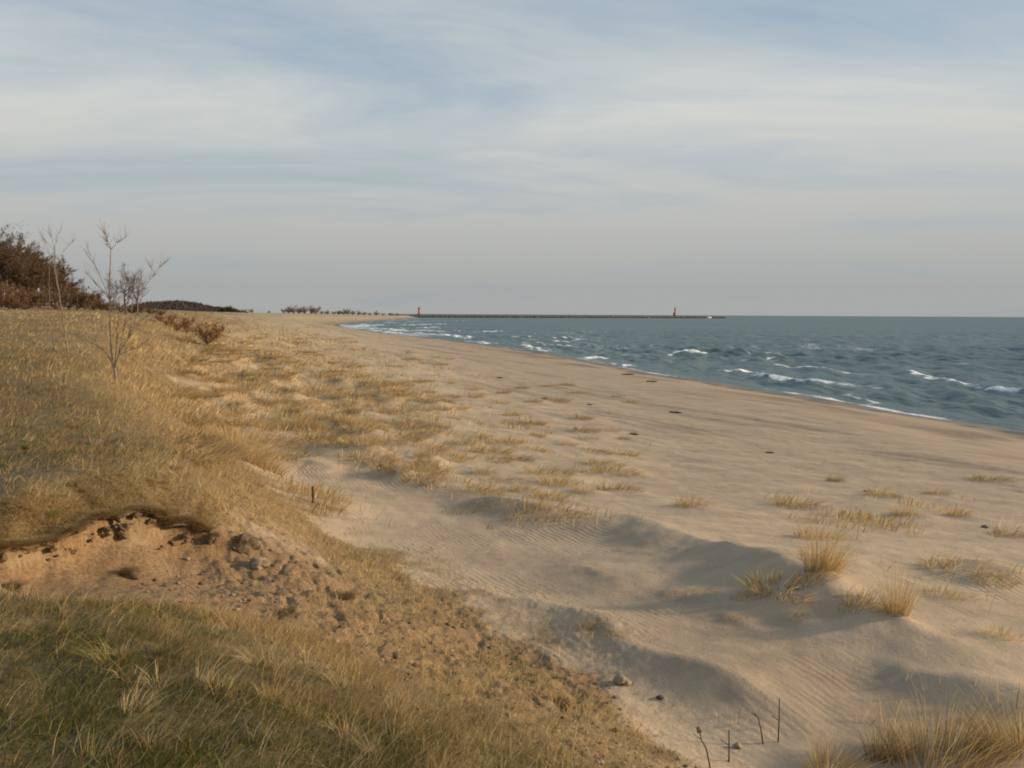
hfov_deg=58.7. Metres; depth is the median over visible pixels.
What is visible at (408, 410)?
marram clump
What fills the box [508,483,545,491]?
marram clump
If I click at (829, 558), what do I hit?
marram clump
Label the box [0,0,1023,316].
sky
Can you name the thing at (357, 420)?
marram tuft
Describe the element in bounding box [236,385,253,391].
marram clump
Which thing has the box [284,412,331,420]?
marram clump
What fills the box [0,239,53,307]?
bare tree
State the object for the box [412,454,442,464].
marram clump
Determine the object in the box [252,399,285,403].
marram clump
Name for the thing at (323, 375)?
marram clump
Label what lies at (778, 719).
dead stalk
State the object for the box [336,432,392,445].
marram clump
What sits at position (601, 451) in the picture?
marram clump
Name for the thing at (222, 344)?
marram clump
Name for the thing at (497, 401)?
marram clump
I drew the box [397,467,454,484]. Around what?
marram clump
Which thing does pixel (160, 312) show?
rusty shrub
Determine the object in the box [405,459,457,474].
marram clump
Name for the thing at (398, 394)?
marram clump
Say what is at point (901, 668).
sparse grass
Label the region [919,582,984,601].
marram tuft
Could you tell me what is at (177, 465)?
tussock grass
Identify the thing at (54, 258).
sapling
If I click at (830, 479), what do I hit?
marram clump
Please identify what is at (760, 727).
dead stalk
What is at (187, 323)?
rusty shrub
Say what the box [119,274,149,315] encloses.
bare tree
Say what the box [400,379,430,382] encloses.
marram clump
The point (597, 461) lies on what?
marram clump
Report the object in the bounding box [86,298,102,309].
rusty shrub
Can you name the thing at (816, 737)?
sparse grass
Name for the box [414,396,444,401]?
marram clump
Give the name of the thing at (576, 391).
marram clump
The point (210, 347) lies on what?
marram clump
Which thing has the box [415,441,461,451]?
marram clump
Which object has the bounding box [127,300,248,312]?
wood
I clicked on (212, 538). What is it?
slumped sod
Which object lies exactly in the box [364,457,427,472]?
marram clump
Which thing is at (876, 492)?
marram clump
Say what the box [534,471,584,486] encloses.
marram clump
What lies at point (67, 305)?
rusty shrub
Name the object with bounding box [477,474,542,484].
marram clump
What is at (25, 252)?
bare tree
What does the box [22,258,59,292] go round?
bare tree
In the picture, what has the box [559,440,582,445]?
marram clump
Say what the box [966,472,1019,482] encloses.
marram clump
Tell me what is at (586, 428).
marram clump
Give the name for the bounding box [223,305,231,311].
bush
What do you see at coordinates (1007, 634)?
marram tuft
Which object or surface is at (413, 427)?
marram clump
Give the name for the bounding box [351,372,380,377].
marram clump
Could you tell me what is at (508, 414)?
marram clump
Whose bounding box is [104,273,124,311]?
bare tree
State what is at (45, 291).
rusty shrub
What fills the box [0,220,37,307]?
bare tree
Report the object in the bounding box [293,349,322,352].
marram clump
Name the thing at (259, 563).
stone
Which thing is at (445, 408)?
marram clump
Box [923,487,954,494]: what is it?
marram clump
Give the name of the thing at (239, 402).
marram clump
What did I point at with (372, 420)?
marram clump
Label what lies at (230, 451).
marram clump
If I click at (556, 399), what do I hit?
marram clump
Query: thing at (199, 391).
marram clump
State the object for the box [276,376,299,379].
marram clump
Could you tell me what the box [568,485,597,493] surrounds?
marram clump
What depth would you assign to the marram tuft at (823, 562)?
9.73 m
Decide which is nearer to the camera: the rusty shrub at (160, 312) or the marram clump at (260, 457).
the marram clump at (260, 457)
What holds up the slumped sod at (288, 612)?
on the ground at (824, 668)
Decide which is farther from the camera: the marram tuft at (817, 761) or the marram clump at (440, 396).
the marram clump at (440, 396)
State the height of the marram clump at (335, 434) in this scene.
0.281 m
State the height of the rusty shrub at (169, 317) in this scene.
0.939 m
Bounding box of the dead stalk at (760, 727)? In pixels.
[751,712,763,743]
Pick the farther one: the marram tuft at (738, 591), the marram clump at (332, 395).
the marram clump at (332, 395)
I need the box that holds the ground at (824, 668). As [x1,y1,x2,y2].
[0,304,1023,767]
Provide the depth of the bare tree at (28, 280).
98.42 m
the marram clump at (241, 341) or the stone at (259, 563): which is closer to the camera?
the stone at (259, 563)
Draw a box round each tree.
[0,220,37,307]
[0,223,9,244]
[0,237,59,290]
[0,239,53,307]
[0,254,38,281]
[3,243,56,291]
[4,233,36,282]
[8,245,46,306]
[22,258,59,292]
[28,255,66,306]
[28,262,84,306]
[53,273,80,306]
[58,273,77,307]
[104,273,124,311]
[115,263,144,314]
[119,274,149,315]
[285,307,293,312]
[294,307,303,313]
[310,306,320,313]
[343,309,351,314]
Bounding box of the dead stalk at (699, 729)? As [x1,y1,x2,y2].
[693,726,710,767]
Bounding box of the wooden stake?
[312,486,313,502]
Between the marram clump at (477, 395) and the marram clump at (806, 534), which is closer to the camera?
the marram clump at (806, 534)
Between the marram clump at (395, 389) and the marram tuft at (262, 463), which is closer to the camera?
the marram tuft at (262, 463)
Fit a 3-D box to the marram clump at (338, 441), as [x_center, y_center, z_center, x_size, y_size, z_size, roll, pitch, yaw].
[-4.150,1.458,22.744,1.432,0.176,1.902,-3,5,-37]
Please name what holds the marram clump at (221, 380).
on the ground at (824, 668)
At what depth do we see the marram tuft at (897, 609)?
8.73 m
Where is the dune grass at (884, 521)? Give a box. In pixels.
[70,307,1023,767]
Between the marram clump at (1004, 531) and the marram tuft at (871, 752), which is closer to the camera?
the marram tuft at (871, 752)
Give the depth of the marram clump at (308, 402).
33.33 m
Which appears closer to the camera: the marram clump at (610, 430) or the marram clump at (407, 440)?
the marram clump at (407, 440)
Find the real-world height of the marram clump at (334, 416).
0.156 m
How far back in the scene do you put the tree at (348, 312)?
976.32 m
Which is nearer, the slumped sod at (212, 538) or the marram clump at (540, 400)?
the slumped sod at (212, 538)
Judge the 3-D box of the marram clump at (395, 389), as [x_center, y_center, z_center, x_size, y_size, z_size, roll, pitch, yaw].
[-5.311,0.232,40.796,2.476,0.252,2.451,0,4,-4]
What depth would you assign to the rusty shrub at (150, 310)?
99.52 m
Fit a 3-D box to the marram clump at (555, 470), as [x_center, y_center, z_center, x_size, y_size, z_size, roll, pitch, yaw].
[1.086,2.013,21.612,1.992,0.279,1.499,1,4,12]
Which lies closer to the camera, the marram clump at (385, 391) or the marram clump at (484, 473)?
the marram clump at (484, 473)
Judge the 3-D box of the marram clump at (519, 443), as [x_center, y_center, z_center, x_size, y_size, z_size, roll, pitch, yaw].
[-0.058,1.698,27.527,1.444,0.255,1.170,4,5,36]
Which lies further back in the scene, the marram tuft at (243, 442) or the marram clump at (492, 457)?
the marram clump at (492, 457)
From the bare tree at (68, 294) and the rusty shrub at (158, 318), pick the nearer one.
the rusty shrub at (158, 318)
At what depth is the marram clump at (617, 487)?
19.12 m
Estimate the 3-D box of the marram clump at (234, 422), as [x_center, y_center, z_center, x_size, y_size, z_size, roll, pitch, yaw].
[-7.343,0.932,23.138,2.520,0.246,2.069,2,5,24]
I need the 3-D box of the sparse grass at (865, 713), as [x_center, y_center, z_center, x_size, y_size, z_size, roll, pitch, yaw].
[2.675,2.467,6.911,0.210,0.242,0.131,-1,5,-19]
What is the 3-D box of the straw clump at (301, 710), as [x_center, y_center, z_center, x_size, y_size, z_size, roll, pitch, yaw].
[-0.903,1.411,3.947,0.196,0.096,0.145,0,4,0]
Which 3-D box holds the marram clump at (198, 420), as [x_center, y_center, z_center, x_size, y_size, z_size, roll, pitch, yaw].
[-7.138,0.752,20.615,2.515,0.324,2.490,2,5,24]
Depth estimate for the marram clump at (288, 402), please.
32.43 m
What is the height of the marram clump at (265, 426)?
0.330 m
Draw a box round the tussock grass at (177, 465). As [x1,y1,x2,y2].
[0,421,629,767]
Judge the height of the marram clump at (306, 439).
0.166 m
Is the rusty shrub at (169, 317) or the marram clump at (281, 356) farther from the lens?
the rusty shrub at (169, 317)
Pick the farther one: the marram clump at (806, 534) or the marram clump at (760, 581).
the marram clump at (806, 534)
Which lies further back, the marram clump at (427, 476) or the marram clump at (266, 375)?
the marram clump at (266, 375)
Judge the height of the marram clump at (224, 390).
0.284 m
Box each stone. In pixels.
[250,557,270,569]
[612,674,631,685]
[733,742,741,748]
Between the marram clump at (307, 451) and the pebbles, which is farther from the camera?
the marram clump at (307, 451)
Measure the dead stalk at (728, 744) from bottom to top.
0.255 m
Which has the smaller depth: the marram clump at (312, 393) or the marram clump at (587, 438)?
the marram clump at (587, 438)
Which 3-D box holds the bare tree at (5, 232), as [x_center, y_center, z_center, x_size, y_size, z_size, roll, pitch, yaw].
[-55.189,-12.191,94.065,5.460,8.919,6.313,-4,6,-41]
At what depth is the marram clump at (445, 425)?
30.01 m
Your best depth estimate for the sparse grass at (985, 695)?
7.06 m
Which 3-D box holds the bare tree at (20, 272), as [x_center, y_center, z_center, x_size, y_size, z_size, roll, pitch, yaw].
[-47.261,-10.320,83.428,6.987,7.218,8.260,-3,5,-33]
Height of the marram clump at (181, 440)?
0.273 m
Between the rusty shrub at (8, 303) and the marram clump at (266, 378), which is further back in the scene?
the rusty shrub at (8, 303)
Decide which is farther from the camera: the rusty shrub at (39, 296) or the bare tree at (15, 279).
the bare tree at (15, 279)
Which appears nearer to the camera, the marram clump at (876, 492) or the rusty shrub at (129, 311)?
the marram clump at (876, 492)
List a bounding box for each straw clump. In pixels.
[250,673,308,704]
[284,702,319,717]
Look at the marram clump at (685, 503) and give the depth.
16.94 m
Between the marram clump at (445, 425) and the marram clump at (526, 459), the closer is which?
the marram clump at (526, 459)
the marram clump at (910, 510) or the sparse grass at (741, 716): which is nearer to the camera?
the sparse grass at (741, 716)
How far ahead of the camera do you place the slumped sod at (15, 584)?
6.70 m
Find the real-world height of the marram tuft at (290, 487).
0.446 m
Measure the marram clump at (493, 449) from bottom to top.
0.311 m
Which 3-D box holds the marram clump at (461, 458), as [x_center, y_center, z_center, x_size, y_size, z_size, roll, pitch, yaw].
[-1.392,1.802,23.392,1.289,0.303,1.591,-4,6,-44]
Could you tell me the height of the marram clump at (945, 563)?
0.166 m
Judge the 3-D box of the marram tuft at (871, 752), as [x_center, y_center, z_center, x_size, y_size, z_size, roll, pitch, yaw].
[2.629,2.419,6.225,0.643,0.326,0.513,0,4,0]
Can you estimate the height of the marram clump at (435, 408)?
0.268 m
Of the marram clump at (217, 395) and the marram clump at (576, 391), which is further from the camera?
the marram clump at (576, 391)
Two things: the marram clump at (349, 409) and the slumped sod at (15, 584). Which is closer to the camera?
the slumped sod at (15, 584)
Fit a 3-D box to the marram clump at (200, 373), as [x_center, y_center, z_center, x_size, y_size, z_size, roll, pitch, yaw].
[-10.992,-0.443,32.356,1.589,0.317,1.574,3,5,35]
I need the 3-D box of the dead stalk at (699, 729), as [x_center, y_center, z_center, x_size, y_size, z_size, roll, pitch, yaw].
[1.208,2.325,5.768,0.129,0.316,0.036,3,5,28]
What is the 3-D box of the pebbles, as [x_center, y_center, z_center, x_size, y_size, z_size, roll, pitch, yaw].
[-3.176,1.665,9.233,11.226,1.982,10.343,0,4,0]
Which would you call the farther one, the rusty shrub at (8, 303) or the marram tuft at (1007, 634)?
the rusty shrub at (8, 303)
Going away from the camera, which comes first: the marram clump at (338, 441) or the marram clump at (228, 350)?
the marram clump at (338, 441)
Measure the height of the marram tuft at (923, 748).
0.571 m
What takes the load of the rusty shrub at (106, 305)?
on the ground at (824, 668)
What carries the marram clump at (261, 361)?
on the ground at (824, 668)
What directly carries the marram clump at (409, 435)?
on the ground at (824, 668)
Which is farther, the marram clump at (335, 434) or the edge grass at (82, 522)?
the marram clump at (335, 434)
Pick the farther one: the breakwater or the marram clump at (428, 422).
the breakwater
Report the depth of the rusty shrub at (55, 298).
83.72 m
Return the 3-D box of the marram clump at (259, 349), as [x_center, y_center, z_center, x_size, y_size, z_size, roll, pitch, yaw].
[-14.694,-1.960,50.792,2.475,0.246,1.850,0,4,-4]
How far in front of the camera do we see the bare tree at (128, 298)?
79.75 m
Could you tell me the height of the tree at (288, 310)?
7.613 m
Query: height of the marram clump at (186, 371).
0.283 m
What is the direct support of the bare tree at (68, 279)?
on the ground at (824, 668)
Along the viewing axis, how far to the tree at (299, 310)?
856.78 m
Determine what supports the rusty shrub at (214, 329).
on the ground at (824, 668)
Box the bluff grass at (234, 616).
[0,308,714,767]
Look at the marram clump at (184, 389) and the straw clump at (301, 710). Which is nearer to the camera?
the straw clump at (301, 710)
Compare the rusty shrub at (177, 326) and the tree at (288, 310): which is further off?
the tree at (288, 310)
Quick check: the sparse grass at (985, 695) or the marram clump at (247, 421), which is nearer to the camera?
the sparse grass at (985, 695)
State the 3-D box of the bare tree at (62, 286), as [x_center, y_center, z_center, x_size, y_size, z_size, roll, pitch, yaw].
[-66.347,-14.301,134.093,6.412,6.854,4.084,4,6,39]
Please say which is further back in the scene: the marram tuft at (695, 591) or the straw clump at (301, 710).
the marram tuft at (695, 591)
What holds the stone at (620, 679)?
on the ground at (824, 668)
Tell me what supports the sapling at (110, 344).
on the ground at (824, 668)
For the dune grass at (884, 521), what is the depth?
28.23 m
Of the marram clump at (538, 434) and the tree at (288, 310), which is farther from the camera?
the tree at (288, 310)
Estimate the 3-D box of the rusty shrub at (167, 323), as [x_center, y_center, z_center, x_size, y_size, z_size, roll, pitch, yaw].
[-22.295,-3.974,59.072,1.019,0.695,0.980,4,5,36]
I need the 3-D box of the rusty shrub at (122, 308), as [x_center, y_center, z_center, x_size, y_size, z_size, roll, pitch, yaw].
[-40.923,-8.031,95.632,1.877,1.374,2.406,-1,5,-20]
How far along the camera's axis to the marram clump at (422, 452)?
22.69 m
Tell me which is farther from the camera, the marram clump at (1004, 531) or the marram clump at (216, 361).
the marram clump at (216, 361)
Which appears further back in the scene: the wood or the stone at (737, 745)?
the wood
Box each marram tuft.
[201,417,288,462]
[236,442,310,475]
[271,410,334,429]
[283,482,357,503]
[331,412,400,431]
[440,494,508,514]
[500,498,588,521]
[666,586,721,599]
[725,612,749,621]
[729,586,775,600]
[786,606,811,620]
[787,560,853,589]
[789,514,865,573]
[795,734,888,767]
[837,582,913,613]
[848,682,1023,767]
[852,714,930,762]
[870,555,932,617]
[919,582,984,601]
[948,689,1023,757]
[965,568,1022,588]
[976,623,1023,641]
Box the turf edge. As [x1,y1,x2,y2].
[0,509,218,562]
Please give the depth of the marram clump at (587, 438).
31.76 m
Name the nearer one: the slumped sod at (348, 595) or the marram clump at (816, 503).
the slumped sod at (348, 595)
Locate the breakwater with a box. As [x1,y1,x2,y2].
[393,314,725,317]
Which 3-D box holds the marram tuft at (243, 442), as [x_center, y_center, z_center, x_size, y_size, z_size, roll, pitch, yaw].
[-5.519,1.164,19.089,2.405,1.155,1.872,0,4,0]
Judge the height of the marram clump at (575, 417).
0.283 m
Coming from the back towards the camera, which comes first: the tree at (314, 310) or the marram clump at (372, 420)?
the tree at (314, 310)
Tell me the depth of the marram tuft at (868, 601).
8.96 m
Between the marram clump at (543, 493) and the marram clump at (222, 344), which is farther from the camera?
the marram clump at (222, 344)
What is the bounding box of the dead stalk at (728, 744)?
[722,730,729,761]
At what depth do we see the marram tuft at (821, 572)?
9.50 m
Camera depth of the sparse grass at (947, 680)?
7.28 m
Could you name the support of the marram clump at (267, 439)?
on the ground at (824, 668)
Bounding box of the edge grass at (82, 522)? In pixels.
[0,471,223,551]
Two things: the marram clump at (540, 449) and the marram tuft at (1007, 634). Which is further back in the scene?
the marram clump at (540, 449)
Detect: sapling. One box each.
[38,222,75,352]
[76,222,172,381]
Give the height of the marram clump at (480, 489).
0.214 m
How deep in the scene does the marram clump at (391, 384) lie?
44.82 m
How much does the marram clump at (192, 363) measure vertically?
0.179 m
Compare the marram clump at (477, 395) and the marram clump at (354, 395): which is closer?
the marram clump at (354, 395)
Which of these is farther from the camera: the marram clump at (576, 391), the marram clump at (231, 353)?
the marram clump at (576, 391)
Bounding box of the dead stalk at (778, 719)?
[771,698,779,741]
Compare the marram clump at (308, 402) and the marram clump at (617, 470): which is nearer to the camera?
the marram clump at (617, 470)
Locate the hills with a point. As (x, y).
(178, 307)
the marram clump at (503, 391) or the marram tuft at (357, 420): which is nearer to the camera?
the marram tuft at (357, 420)
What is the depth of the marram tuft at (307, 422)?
25.98 m
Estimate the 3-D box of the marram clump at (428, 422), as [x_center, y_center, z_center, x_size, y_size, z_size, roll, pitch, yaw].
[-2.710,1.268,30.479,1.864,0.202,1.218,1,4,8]
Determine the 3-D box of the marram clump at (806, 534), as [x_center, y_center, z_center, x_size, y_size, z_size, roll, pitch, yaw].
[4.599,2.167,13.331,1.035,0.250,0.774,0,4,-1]
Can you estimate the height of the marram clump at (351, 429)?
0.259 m
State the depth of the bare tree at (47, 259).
110.05 m
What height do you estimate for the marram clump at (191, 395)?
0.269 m
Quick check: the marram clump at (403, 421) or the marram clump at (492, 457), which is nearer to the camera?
the marram clump at (492, 457)
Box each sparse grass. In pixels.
[712,706,769,728]
[809,716,833,752]
[852,698,878,722]
[895,648,911,681]
[909,664,993,711]
[939,651,1022,711]
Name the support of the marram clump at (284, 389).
on the ground at (824, 668)
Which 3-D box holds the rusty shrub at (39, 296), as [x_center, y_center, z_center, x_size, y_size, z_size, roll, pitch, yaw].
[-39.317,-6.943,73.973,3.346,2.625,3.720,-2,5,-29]
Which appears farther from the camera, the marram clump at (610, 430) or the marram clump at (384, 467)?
the marram clump at (610, 430)
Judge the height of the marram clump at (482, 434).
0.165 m
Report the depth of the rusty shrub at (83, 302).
87.50 m
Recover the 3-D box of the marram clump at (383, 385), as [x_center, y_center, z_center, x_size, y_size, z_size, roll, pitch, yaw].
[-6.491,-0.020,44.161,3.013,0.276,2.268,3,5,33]
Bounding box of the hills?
[152,302,242,312]
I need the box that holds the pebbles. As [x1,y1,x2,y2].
[56,461,727,767]
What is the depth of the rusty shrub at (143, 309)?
97.59 m
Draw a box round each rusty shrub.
[0,279,31,309]
[0,281,17,300]
[6,282,46,309]
[19,284,54,308]
[40,283,78,309]
[51,286,79,309]
[60,281,103,309]
[77,285,105,309]
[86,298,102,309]
[100,300,119,311]
[116,301,130,311]
[127,303,142,312]
[133,303,147,312]
[146,307,159,313]
[152,314,166,321]
[157,307,168,315]
[162,318,173,325]
[164,313,179,319]
[166,315,201,333]
[171,321,182,330]
[189,318,228,344]
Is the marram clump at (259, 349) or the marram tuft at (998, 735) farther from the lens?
the marram clump at (259, 349)
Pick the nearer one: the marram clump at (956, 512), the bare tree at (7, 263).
the marram clump at (956, 512)
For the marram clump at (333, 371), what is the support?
on the ground at (824, 668)
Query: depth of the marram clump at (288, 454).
20.84 m
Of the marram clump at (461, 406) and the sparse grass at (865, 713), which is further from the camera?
the marram clump at (461, 406)
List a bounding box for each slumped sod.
[0,579,41,592]
[106,565,143,579]
[201,531,223,544]
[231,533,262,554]
[271,606,305,619]
[327,590,357,603]
[539,692,579,708]
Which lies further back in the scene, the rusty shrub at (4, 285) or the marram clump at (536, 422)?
the rusty shrub at (4, 285)
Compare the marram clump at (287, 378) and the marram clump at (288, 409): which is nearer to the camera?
the marram clump at (288, 409)
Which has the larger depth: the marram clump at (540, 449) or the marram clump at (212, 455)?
the marram clump at (540, 449)
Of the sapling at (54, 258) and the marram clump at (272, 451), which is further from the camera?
the sapling at (54, 258)
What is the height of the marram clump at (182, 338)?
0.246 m
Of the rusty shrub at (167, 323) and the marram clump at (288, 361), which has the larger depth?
the rusty shrub at (167, 323)
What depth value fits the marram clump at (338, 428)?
25.74 m
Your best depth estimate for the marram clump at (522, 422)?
36.04 m
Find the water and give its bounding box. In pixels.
[339,314,1023,430]
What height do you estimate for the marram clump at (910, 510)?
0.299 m
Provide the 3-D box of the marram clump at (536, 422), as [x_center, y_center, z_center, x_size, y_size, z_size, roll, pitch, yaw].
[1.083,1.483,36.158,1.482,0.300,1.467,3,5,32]
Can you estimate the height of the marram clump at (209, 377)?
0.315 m
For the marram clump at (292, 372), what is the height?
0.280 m
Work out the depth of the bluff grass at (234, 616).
5.31 m
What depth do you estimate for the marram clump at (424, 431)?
27.80 m
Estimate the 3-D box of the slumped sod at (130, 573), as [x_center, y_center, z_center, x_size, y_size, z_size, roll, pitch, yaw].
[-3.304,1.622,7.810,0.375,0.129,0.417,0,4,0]
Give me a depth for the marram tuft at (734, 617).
9.03 m
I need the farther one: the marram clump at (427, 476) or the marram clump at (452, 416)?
the marram clump at (452, 416)
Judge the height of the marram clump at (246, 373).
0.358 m
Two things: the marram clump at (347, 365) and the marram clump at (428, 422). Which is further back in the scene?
the marram clump at (347, 365)
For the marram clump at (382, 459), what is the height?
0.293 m
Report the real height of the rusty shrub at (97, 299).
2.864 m
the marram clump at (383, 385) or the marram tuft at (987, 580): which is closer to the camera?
the marram tuft at (987, 580)
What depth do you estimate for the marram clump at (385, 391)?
39.74 m
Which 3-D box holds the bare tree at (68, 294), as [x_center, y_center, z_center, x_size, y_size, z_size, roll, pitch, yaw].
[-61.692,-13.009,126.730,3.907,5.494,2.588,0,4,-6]
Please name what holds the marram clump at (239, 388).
on the ground at (824, 668)
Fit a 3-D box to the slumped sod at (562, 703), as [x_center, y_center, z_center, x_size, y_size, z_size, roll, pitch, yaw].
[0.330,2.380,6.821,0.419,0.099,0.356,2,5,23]
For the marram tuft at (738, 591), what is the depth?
9.64 m
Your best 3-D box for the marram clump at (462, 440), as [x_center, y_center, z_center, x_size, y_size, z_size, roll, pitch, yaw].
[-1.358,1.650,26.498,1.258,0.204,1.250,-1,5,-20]
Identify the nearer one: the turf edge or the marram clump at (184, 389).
the turf edge
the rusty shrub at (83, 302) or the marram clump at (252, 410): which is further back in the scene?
the rusty shrub at (83, 302)
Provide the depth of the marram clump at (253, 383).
33.86 m
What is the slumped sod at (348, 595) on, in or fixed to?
on the ground at (824, 668)
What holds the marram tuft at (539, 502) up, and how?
on the ground at (824, 668)
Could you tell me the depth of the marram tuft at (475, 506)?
15.85 m
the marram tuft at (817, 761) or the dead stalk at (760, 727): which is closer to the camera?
the marram tuft at (817, 761)
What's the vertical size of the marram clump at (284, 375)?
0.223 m
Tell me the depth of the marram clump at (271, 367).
45.19 m
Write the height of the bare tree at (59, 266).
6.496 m
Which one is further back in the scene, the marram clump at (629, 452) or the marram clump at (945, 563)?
the marram clump at (629, 452)
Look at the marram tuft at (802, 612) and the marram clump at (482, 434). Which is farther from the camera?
the marram clump at (482, 434)
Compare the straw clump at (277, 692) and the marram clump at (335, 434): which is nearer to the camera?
the straw clump at (277, 692)
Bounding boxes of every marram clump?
[154,437,267,465]
[160,430,273,454]
[161,388,207,397]
[162,382,200,391]
[168,409,228,425]
[170,367,198,373]
[172,337,193,340]
[176,386,235,396]
[182,424,238,443]
[183,355,223,361]
[184,361,213,365]
[189,434,261,458]
[191,372,226,381]
[194,368,215,375]
[200,346,240,351]
[201,345,220,349]
[202,343,236,345]
[205,388,227,397]
[206,359,235,362]
[207,384,240,391]
[211,376,228,382]
[212,415,269,426]
[215,404,263,414]
[217,350,247,354]
[225,386,250,391]
[230,399,248,404]
[231,369,264,375]
[231,378,267,385]
[232,415,260,426]
[232,448,287,461]
[234,347,265,350]
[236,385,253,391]
[237,338,250,342]
[244,420,290,431]
[244,433,285,443]
[250,359,266,362]
[251,371,281,376]
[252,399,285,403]
[253,376,281,380]
[256,445,290,456]
[259,396,305,403]
[260,353,296,357]
[263,365,282,369]
[265,357,309,362]
[268,386,309,391]
[268,447,308,460]
[270,369,301,373]
[272,372,294,376]
[274,404,307,412]
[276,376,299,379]
[276,433,329,445]
[282,446,336,458]
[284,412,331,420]
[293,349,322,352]
[293,431,369,441]
[294,398,331,403]
[299,390,324,395]
[307,373,335,376]
[307,424,370,432]
[312,368,350,372]
[317,438,365,447]
[320,413,353,419]
[323,448,432,463]
[326,390,350,397]
[335,392,368,396]
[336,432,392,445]
[341,406,367,412]
[343,364,372,366]
[343,423,382,432]
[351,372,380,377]
[352,382,394,386]
[359,417,386,423]
[364,432,424,443]
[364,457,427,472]
[368,388,410,392]
[373,388,394,393]
[375,381,406,385]
[377,405,422,412]
[382,417,423,424]
[384,421,441,429]
[386,391,407,395]
[393,429,432,441]
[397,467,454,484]
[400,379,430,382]
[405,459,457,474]
[411,403,441,410]
[412,446,439,457]
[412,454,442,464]
[413,428,445,433]
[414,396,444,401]
[414,419,446,424]
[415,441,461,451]
[424,393,450,397]
[435,421,454,427]
[436,405,456,410]
[438,449,483,461]
[444,436,483,444]
[449,415,462,419]
[453,481,520,495]
[455,404,475,408]
[459,431,496,437]
[465,393,487,397]
[466,442,527,453]
[468,453,533,463]
[469,465,499,474]
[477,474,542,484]
[489,437,532,444]
[493,400,513,403]
[495,389,511,392]
[498,451,543,461]
[505,411,520,415]
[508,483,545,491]
[509,419,533,423]
[517,463,585,475]
[521,444,559,452]
[524,398,543,401]
[526,419,547,425]
[527,485,576,499]
[530,431,546,436]
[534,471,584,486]
[541,396,573,401]
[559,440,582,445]
[565,423,604,432]
[567,390,591,393]
[568,413,594,419]
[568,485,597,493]
[571,435,602,439]
[575,447,622,454]
[581,457,635,466]
[589,462,654,475]
[593,480,653,492]
[599,427,621,431]
[616,449,642,455]
[668,494,726,506]
[730,567,861,603]
[767,494,840,508]
[787,545,871,570]
[790,522,859,539]
[825,474,845,481]
[861,485,914,497]
[890,503,922,515]
[910,553,1023,577]
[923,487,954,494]
[944,504,978,516]
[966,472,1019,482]
[987,524,1023,538]
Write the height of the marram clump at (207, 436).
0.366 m
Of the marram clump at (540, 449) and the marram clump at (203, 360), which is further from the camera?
the marram clump at (203, 360)
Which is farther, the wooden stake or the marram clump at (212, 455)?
the wooden stake

